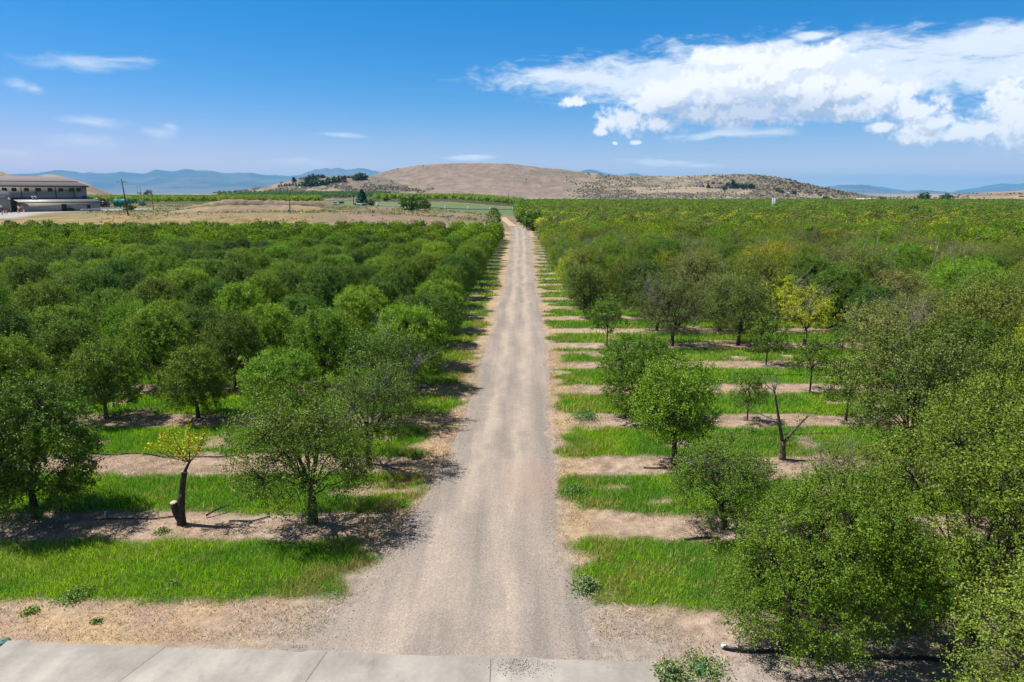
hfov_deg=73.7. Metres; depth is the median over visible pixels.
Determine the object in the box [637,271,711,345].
fruit tree
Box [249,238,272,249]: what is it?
fruit tree
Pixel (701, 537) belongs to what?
irrigation hose
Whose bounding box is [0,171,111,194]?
hill
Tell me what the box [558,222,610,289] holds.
fruit tree
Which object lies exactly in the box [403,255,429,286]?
fruit tree
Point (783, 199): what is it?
orchard
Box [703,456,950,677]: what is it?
fruit tree
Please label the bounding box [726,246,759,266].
fruit tree
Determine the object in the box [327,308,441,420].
fruit tree
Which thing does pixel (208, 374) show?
fruit tree
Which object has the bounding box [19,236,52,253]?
fruit tree
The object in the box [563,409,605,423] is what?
weed bush
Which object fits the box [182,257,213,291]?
fruit tree
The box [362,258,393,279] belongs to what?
fruit tree
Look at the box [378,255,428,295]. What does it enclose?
fruit tree
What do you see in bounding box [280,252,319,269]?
fruit tree
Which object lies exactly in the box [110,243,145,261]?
fruit tree
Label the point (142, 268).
fruit tree
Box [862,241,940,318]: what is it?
fruit tree
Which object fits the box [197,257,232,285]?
fruit tree
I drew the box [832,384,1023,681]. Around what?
fruit tree
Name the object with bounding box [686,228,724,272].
fruit tree
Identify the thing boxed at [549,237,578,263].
fruit tree
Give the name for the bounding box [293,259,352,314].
fruit tree
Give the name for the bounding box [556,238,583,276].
fruit tree
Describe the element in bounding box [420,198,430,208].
tree
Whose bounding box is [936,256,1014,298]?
fruit tree
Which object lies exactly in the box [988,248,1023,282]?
fruit tree
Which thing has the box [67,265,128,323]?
fruit tree
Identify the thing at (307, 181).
tree
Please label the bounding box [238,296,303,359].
fruit tree
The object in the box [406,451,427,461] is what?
weed bush
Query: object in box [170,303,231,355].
fruit tree
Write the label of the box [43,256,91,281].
fruit tree
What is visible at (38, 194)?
packing shed
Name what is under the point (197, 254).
fruit tree
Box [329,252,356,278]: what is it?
fruit tree
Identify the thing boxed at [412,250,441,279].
fruit tree
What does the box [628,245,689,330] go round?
fruit tree
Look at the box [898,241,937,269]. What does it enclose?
fruit tree
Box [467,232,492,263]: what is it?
fruit tree
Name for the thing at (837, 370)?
fruit tree
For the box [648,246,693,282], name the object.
fruit tree
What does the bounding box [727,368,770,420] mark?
fruit tree
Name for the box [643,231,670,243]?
fruit tree
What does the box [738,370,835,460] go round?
broken tree
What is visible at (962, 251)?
fruit tree
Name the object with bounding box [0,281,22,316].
fruit tree
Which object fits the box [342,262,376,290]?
fruit tree
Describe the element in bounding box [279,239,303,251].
fruit tree
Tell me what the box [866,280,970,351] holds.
fruit tree
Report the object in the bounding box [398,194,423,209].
tree
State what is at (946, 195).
tree
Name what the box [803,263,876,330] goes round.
fruit tree
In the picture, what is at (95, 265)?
fruit tree
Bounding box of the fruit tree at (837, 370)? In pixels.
[819,345,888,420]
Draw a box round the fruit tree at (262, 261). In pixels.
[248,252,273,271]
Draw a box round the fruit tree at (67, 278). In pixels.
[52,270,100,305]
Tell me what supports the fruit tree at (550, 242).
on the ground at (640, 646)
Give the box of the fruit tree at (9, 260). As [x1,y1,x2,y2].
[0,253,41,290]
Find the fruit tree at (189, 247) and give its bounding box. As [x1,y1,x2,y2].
[172,240,205,265]
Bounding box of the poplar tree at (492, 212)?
[485,207,502,225]
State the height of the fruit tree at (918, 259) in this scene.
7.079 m
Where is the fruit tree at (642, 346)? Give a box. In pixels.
[591,326,694,420]
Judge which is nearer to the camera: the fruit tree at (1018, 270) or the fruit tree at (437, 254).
the fruit tree at (1018, 270)
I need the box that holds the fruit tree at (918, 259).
[882,239,935,273]
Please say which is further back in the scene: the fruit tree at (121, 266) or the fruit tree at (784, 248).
the fruit tree at (784, 248)
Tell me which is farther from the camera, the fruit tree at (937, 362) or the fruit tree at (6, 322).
the fruit tree at (6, 322)
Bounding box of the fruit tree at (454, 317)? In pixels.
[409,290,463,339]
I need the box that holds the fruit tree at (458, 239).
[445,234,466,246]
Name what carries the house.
on the hill at (499, 179)
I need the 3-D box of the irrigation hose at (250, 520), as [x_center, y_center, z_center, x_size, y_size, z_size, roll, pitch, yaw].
[-9.417,6.415,24.479,1.391,0.061,0.274,-3,13,-13]
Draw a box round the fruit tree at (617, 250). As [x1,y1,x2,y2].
[593,237,637,282]
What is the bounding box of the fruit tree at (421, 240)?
[413,238,432,249]
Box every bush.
[20,604,43,618]
[48,581,107,609]
[86,616,103,627]
[121,203,136,209]
[137,199,146,205]
[151,526,171,536]
[163,578,182,588]
[366,199,375,205]
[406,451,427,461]
[550,483,597,505]
[561,574,613,600]
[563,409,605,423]
[652,658,692,681]
[660,645,753,681]
[745,426,758,432]
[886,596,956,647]
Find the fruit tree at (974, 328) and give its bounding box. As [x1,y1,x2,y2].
[891,312,1023,406]
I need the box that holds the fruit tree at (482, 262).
[455,241,488,270]
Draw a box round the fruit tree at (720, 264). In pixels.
[700,256,740,288]
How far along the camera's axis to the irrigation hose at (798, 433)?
33.26 m
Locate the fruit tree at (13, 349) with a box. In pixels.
[0,327,56,416]
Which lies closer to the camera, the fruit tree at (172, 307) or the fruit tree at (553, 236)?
the fruit tree at (172, 307)
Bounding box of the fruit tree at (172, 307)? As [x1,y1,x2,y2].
[144,296,195,344]
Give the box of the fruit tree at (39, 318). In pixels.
[16,300,101,357]
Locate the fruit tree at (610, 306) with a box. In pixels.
[587,288,630,345]
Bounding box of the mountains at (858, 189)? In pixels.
[824,184,895,193]
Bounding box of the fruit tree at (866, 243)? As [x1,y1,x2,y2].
[846,236,888,260]
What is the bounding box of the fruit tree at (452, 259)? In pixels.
[437,252,477,289]
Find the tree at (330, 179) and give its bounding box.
[325,177,336,182]
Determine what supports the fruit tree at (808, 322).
on the ground at (640, 646)
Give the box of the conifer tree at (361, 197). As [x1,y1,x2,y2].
[354,189,367,204]
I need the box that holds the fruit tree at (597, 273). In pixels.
[559,261,612,307]
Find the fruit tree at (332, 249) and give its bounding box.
[315,243,341,262]
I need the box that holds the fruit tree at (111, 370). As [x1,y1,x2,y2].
[51,334,147,419]
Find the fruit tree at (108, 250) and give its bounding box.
[100,241,126,259]
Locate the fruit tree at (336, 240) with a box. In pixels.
[319,236,346,247]
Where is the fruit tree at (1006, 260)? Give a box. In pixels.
[965,251,1013,273]
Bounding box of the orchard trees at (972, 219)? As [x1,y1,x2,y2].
[0,199,1023,256]
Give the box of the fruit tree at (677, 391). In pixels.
[619,346,731,465]
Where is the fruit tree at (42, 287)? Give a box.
[2,276,89,344]
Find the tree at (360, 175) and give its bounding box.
[354,172,368,178]
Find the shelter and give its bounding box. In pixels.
[332,201,343,203]
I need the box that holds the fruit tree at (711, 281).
[687,247,757,330]
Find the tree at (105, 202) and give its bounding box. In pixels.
[96,197,110,207]
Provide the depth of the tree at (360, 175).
1084.82 m
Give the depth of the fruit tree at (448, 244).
98.75 m
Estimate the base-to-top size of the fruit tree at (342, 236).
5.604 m
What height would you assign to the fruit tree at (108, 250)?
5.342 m
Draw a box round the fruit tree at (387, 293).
[358,277,402,320]
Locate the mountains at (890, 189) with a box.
[858,184,906,191]
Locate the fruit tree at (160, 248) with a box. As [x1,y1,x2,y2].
[143,241,182,264]
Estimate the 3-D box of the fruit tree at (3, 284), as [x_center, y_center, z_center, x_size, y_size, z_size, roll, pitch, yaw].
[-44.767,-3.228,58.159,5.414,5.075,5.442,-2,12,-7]
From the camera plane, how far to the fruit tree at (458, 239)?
115.58 m
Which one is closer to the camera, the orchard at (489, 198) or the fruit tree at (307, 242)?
the fruit tree at (307, 242)
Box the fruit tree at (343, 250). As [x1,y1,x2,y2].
[330,245,348,253]
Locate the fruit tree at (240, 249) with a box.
[229,247,255,263]
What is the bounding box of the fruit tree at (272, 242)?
[254,238,280,247]
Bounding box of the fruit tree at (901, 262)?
[862,253,916,291]
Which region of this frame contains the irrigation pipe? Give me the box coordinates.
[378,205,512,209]
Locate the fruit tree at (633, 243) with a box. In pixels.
[621,238,646,260]
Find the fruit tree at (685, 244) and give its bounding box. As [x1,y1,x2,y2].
[660,236,699,252]
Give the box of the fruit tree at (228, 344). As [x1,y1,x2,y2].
[193,306,267,387]
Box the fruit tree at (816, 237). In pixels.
[795,226,831,245]
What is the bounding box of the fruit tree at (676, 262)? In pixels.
[665,250,708,304]
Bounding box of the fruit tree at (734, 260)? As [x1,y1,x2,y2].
[707,240,771,287]
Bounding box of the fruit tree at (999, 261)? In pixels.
[967,253,1013,289]
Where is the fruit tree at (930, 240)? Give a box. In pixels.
[901,231,941,263]
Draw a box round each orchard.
[87,194,323,201]
[217,190,390,197]
[372,193,524,203]
[525,198,1023,201]
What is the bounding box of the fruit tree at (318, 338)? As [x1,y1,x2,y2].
[281,302,358,388]
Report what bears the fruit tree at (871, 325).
on the ground at (640, 646)
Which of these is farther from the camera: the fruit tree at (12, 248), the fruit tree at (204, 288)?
the fruit tree at (12, 248)
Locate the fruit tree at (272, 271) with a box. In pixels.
[255,268,280,284]
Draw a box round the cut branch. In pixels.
[206,502,228,516]
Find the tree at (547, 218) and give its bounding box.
[538,215,554,221]
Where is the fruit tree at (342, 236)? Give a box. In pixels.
[322,230,349,243]
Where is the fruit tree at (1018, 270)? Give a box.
[1008,261,1023,281]
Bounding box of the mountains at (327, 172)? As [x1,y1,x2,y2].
[301,168,379,176]
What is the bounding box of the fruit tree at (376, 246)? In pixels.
[362,240,384,257]
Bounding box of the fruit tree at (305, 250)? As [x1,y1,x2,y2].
[300,246,319,254]
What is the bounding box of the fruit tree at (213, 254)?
[203,249,232,273]
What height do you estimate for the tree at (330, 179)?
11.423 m
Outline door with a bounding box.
[61,204,66,210]
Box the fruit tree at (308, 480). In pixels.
[197,374,391,527]
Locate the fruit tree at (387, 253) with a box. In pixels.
[374,247,406,259]
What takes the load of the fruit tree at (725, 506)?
on the ground at (640, 646)
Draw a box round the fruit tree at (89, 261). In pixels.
[83,257,106,269]
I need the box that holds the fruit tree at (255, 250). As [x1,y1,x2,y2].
[247,245,267,263]
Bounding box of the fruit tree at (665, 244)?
[641,235,687,274]
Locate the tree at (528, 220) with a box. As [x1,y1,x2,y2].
[520,209,542,229]
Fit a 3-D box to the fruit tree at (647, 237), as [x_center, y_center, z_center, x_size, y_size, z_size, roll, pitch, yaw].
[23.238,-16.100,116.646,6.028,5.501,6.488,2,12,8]
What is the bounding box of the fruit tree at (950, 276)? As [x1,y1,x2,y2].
[920,252,1012,317]
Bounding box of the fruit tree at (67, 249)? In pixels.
[59,244,84,257]
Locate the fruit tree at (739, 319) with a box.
[699,271,779,345]
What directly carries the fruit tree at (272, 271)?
on the ground at (640, 646)
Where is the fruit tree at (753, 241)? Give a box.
[740,234,777,257]
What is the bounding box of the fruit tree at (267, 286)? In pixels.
[241,266,292,319]
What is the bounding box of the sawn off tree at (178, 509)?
[145,417,213,525]
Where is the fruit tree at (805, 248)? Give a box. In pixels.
[792,242,829,259]
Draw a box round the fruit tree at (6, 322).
[0,299,42,375]
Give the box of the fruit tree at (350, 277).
[325,263,365,313]
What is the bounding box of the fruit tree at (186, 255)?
[163,248,195,266]
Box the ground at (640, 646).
[0,194,1023,681]
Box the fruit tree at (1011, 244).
[994,238,1023,266]
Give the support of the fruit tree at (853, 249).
on the ground at (640, 646)
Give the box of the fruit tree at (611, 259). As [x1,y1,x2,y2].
[596,248,635,298]
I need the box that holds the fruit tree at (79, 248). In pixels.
[69,244,107,260]
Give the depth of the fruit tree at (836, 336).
46.28 m
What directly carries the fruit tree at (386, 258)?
on the ground at (640, 646)
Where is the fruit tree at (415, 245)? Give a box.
[405,240,423,255]
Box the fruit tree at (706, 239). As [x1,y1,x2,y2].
[692,235,717,252]
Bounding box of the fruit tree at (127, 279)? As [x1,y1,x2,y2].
[116,270,152,300]
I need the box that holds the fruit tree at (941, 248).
[929,235,968,263]
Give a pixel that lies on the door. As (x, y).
(64, 206)
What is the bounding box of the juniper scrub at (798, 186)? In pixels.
[713,174,861,198]
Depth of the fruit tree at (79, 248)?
92.23 m
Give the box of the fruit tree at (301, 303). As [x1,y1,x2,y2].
[270,290,327,338]
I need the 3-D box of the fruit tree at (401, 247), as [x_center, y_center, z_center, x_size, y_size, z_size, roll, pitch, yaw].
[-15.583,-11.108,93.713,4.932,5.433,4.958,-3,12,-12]
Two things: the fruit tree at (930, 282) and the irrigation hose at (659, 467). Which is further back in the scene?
the fruit tree at (930, 282)
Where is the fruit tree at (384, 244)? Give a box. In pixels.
[375,241,393,251]
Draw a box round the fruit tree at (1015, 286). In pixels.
[1000,274,1023,322]
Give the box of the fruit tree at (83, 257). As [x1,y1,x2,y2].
[66,246,108,268]
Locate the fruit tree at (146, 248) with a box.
[142,244,166,256]
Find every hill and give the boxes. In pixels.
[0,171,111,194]
[213,176,431,197]
[372,163,877,199]
[892,190,1023,198]
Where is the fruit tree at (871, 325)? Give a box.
[834,284,958,385]
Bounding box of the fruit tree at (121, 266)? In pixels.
[96,256,141,288]
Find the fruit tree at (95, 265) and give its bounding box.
[86,259,129,276]
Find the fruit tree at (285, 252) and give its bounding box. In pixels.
[260,242,296,271]
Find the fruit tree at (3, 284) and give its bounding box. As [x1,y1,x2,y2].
[0,278,17,303]
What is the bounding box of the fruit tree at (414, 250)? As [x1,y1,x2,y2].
[399,246,419,257]
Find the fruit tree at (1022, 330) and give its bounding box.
[996,322,1023,364]
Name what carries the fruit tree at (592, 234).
on the ground at (640, 646)
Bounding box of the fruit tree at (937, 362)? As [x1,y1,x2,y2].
[829,312,1015,465]
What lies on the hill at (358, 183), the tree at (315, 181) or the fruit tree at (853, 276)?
the tree at (315, 181)
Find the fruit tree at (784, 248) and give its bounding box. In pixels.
[750,233,793,266]
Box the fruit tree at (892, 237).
[882,217,913,244]
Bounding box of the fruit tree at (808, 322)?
[777,282,840,345]
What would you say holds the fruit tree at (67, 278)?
on the ground at (640, 646)
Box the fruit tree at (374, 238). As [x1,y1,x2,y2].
[361,234,382,245]
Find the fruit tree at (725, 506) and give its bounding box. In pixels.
[663,426,789,538]
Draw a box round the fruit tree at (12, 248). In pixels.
[0,245,35,266]
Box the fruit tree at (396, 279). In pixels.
[369,266,418,301]
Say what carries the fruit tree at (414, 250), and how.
on the ground at (640, 646)
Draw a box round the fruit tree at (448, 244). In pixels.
[430,240,455,255]
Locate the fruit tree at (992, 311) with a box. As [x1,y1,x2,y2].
[924,277,1023,366]
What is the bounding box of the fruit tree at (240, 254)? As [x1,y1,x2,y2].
[218,246,264,287]
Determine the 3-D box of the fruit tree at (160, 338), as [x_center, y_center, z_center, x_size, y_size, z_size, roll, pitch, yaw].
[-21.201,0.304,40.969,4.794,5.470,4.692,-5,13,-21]
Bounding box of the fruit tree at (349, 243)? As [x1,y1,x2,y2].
[342,237,362,249]
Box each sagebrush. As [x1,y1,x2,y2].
[213,175,433,197]
[397,165,892,199]
[886,192,1023,198]
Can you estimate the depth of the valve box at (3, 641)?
17.85 m
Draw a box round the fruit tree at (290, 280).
[268,267,306,307]
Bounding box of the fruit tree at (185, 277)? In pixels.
[158,263,211,310]
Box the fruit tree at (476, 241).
[456,238,491,269]
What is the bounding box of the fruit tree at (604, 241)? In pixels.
[585,232,623,265]
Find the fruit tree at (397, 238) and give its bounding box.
[384,233,407,244]
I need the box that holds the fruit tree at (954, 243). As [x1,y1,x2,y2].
[936,232,968,258]
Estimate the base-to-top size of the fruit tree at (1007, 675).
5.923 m
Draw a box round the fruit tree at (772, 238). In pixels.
[758,232,798,270]
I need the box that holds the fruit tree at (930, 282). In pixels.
[905,270,955,311]
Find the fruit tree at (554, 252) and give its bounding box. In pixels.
[544,236,588,272]
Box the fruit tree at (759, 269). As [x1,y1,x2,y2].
[731,250,791,317]
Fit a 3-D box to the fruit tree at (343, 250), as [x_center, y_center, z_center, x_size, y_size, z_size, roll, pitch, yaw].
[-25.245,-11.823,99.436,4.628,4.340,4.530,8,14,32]
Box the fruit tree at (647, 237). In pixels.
[638,232,658,240]
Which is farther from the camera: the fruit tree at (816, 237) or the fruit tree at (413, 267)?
the fruit tree at (816, 237)
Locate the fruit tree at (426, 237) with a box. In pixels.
[415,235,434,243]
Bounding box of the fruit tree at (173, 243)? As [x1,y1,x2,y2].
[161,237,191,251]
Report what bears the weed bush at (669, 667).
on the ground at (640, 646)
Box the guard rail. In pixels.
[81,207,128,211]
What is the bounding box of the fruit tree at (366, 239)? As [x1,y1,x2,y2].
[351,235,374,250]
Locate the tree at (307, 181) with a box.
[304,178,313,185]
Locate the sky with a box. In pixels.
[0,0,1023,191]
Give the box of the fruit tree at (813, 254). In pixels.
[778,250,824,296]
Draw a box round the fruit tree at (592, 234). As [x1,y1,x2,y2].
[578,228,603,245]
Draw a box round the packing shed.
[0,176,101,211]
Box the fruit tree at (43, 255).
[27,244,67,273]
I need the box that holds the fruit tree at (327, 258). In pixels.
[311,252,342,270]
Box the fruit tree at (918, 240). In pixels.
[888,233,937,265]
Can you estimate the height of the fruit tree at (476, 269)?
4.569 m
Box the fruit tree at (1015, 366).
[952,330,1023,465]
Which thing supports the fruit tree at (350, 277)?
on the ground at (640, 646)
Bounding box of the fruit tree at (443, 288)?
[412,278,471,324]
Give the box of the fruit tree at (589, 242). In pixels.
[585,235,606,248]
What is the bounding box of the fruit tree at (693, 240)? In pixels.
[685,236,702,249]
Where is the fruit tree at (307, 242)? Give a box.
[291,237,313,249]
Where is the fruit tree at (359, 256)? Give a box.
[342,248,367,271]
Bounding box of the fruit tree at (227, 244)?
[221,239,241,249]
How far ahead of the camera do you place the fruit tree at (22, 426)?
23.93 m
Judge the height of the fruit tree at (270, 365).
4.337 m
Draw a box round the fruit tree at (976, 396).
[913,365,1023,525]
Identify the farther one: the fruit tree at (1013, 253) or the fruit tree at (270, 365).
the fruit tree at (1013, 253)
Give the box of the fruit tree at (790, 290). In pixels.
[753,267,811,330]
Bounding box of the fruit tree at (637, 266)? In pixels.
[611,258,672,317]
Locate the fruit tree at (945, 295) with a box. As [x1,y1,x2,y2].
[902,284,970,330]
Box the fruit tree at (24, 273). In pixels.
[2,260,59,303]
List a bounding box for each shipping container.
[113,199,118,206]
[118,199,130,207]
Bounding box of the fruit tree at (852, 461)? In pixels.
[790,415,917,523]
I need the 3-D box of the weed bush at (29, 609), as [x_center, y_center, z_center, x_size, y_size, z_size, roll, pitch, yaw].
[-13.502,7.573,19.144,0.639,0.206,0.577,-10,16,-39]
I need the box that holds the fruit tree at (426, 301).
[388,289,456,363]
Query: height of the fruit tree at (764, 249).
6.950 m
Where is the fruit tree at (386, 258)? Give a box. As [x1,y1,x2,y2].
[370,255,398,272]
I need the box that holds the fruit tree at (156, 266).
[143,250,190,293]
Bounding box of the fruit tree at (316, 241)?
[303,237,322,247]
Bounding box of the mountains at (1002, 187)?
[948,183,1023,192]
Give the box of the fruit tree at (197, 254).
[188,248,216,265]
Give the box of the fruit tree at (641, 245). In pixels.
[626,235,660,263]
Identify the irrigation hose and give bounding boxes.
[95,452,238,456]
[95,516,173,519]
[229,516,268,521]
[644,467,677,468]
[684,536,719,539]
[723,646,974,662]
[730,372,848,375]
[731,432,847,434]
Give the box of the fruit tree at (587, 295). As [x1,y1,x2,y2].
[561,260,608,317]
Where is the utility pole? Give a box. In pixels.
[121,179,128,215]
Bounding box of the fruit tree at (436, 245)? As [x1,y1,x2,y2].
[416,240,451,264]
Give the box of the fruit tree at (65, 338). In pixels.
[28,315,111,384]
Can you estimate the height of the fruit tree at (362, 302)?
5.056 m
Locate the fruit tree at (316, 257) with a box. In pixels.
[305,251,324,260]
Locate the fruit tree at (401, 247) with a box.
[385,241,412,261]
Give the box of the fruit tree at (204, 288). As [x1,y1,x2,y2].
[182,278,233,315]
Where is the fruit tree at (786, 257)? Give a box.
[770,234,804,273]
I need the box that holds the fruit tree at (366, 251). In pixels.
[348,247,374,262]
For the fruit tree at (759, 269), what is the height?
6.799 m
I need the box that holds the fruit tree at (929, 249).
[904,235,950,264]
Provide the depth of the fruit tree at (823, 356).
39.87 m
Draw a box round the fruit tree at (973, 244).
[944,236,1013,268]
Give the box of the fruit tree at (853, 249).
[837,228,880,273]
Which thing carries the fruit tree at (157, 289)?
on the ground at (640, 646)
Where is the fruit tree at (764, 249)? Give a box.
[738,238,791,288]
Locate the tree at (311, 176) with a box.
[308,174,317,179]
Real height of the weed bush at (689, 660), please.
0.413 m
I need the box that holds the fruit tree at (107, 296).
[73,285,136,341]
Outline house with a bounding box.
[708,184,726,187]
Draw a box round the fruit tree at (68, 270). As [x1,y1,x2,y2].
[50,265,98,286]
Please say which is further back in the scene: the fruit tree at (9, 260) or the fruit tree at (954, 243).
the fruit tree at (954, 243)
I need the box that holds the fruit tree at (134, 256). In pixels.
[114,249,151,270]
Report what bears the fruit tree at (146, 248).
on the ground at (640, 646)
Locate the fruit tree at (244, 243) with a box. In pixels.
[234,237,250,248]
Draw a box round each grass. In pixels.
[0,264,1023,617]
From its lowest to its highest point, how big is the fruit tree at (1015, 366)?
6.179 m
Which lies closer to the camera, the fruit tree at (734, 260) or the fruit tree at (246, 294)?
the fruit tree at (246, 294)
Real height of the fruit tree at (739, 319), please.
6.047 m
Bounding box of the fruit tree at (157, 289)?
[125,272,187,309]
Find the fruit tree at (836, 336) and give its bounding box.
[825,320,859,362]
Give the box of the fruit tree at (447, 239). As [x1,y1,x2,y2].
[431,235,458,254]
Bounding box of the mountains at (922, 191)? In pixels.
[892,190,961,193]
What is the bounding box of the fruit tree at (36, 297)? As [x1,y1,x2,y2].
[14,284,60,312]
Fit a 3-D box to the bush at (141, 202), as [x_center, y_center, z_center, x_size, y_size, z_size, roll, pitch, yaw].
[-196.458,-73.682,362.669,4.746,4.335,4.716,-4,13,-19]
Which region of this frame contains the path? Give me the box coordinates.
[500,217,516,225]
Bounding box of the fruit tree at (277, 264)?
[266,257,303,277]
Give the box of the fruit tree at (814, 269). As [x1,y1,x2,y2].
[777,252,847,318]
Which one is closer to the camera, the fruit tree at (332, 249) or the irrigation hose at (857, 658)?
the irrigation hose at (857, 658)
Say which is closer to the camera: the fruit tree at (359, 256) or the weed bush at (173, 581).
the weed bush at (173, 581)
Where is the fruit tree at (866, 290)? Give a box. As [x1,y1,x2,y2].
[841,283,905,345]
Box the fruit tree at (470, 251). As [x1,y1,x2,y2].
[455,242,489,279]
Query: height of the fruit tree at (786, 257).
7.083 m
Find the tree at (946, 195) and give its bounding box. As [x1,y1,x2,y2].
[939,192,955,198]
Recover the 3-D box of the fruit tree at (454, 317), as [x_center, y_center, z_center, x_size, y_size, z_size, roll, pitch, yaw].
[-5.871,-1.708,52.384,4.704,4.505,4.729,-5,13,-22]
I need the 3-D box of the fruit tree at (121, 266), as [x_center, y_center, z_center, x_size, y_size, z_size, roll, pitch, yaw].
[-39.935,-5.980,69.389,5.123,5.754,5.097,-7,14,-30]
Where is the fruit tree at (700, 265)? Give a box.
[665,223,734,314]
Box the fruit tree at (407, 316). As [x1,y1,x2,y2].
[360,298,454,384]
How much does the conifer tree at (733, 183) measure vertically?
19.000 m
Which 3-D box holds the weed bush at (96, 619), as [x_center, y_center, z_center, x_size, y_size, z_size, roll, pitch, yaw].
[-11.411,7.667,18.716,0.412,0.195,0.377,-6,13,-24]
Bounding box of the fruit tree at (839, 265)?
[804,239,867,295]
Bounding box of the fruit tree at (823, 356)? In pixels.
[784,327,841,391]
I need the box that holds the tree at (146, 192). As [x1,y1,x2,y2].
[138,190,150,194]
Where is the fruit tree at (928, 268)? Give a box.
[912,264,959,291]
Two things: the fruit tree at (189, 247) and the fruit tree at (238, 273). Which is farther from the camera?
the fruit tree at (189, 247)
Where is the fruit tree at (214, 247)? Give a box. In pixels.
[199,241,224,250]
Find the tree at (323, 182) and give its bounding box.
[319,180,328,184]
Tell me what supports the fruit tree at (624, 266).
on the ground at (640, 646)
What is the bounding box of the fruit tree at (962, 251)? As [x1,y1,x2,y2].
[933,226,995,263]
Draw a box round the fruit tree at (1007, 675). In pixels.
[912,535,1023,681]
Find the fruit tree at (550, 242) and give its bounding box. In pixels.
[542,230,586,261]
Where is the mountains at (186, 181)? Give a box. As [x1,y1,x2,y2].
[11,169,317,193]
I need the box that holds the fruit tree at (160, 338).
[111,303,201,387]
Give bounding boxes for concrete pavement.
[0,640,659,681]
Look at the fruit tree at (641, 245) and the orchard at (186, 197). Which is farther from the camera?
the orchard at (186, 197)
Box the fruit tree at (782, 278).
[771,268,805,307]
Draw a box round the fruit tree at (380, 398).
[314,352,433,464]
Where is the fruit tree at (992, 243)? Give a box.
[977,229,1012,250]
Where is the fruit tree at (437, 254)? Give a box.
[419,249,445,269]
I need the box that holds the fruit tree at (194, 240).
[185,236,206,246]
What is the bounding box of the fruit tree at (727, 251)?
[714,240,753,275]
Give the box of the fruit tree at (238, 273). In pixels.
[208,258,263,308]
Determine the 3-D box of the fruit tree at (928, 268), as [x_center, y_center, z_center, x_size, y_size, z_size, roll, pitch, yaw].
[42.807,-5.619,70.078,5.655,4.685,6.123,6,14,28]
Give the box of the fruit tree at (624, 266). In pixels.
[604,255,650,306]
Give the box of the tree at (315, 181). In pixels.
[310,178,319,185]
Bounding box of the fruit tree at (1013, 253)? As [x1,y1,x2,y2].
[1000,245,1023,268]
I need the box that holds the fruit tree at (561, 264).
[552,247,590,289]
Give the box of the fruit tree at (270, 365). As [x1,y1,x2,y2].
[233,343,336,423]
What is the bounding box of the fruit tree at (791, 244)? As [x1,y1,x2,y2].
[767,232,815,274]
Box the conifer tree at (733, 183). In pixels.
[728,179,736,188]
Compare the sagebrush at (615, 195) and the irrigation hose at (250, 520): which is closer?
the irrigation hose at (250, 520)
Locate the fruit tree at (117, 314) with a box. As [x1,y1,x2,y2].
[93,298,161,366]
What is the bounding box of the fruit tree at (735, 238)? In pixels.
[723,220,752,254]
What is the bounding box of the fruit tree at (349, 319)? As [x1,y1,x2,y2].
[307,306,365,362]
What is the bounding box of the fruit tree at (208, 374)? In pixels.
[151,341,236,418]
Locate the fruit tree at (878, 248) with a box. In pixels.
[864,228,907,269]
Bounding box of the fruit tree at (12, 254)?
[0,247,40,282]
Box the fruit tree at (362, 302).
[328,283,392,343]
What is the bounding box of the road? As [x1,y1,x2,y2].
[294,226,600,675]
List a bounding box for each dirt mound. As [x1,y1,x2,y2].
[165,205,326,213]
[180,199,341,208]
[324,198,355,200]
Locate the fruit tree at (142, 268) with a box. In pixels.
[139,261,168,279]
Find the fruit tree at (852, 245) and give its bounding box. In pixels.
[832,240,873,275]
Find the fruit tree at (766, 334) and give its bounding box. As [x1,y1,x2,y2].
[745,309,793,364]
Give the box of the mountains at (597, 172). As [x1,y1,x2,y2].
[579,169,642,175]
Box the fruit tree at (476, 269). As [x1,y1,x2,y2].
[457,257,483,288]
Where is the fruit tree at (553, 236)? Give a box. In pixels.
[543,222,565,255]
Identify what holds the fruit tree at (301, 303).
on the ground at (640, 646)
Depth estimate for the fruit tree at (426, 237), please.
116.19 m
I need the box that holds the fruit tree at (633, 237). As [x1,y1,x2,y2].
[614,225,644,247]
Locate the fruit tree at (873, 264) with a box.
[840,221,911,303]
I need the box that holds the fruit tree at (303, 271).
[288,261,326,297]
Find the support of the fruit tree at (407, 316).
on the ground at (640, 646)
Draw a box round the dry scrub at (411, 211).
[80,204,502,226]
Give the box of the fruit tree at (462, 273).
[428,263,472,301]
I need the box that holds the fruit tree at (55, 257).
[44,253,77,276]
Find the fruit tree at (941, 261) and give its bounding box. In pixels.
[927,254,963,270]
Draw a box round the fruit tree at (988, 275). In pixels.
[945,226,1023,335]
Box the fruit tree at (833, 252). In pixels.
[812,240,864,264]
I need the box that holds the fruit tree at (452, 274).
[425,263,466,307]
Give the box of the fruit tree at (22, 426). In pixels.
[0,360,112,531]
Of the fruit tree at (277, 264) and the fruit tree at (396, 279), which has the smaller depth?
the fruit tree at (396, 279)
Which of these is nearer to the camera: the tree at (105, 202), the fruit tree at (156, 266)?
the fruit tree at (156, 266)
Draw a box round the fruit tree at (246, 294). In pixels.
[209,280,269,338]
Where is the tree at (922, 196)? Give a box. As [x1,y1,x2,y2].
[918,192,931,198]

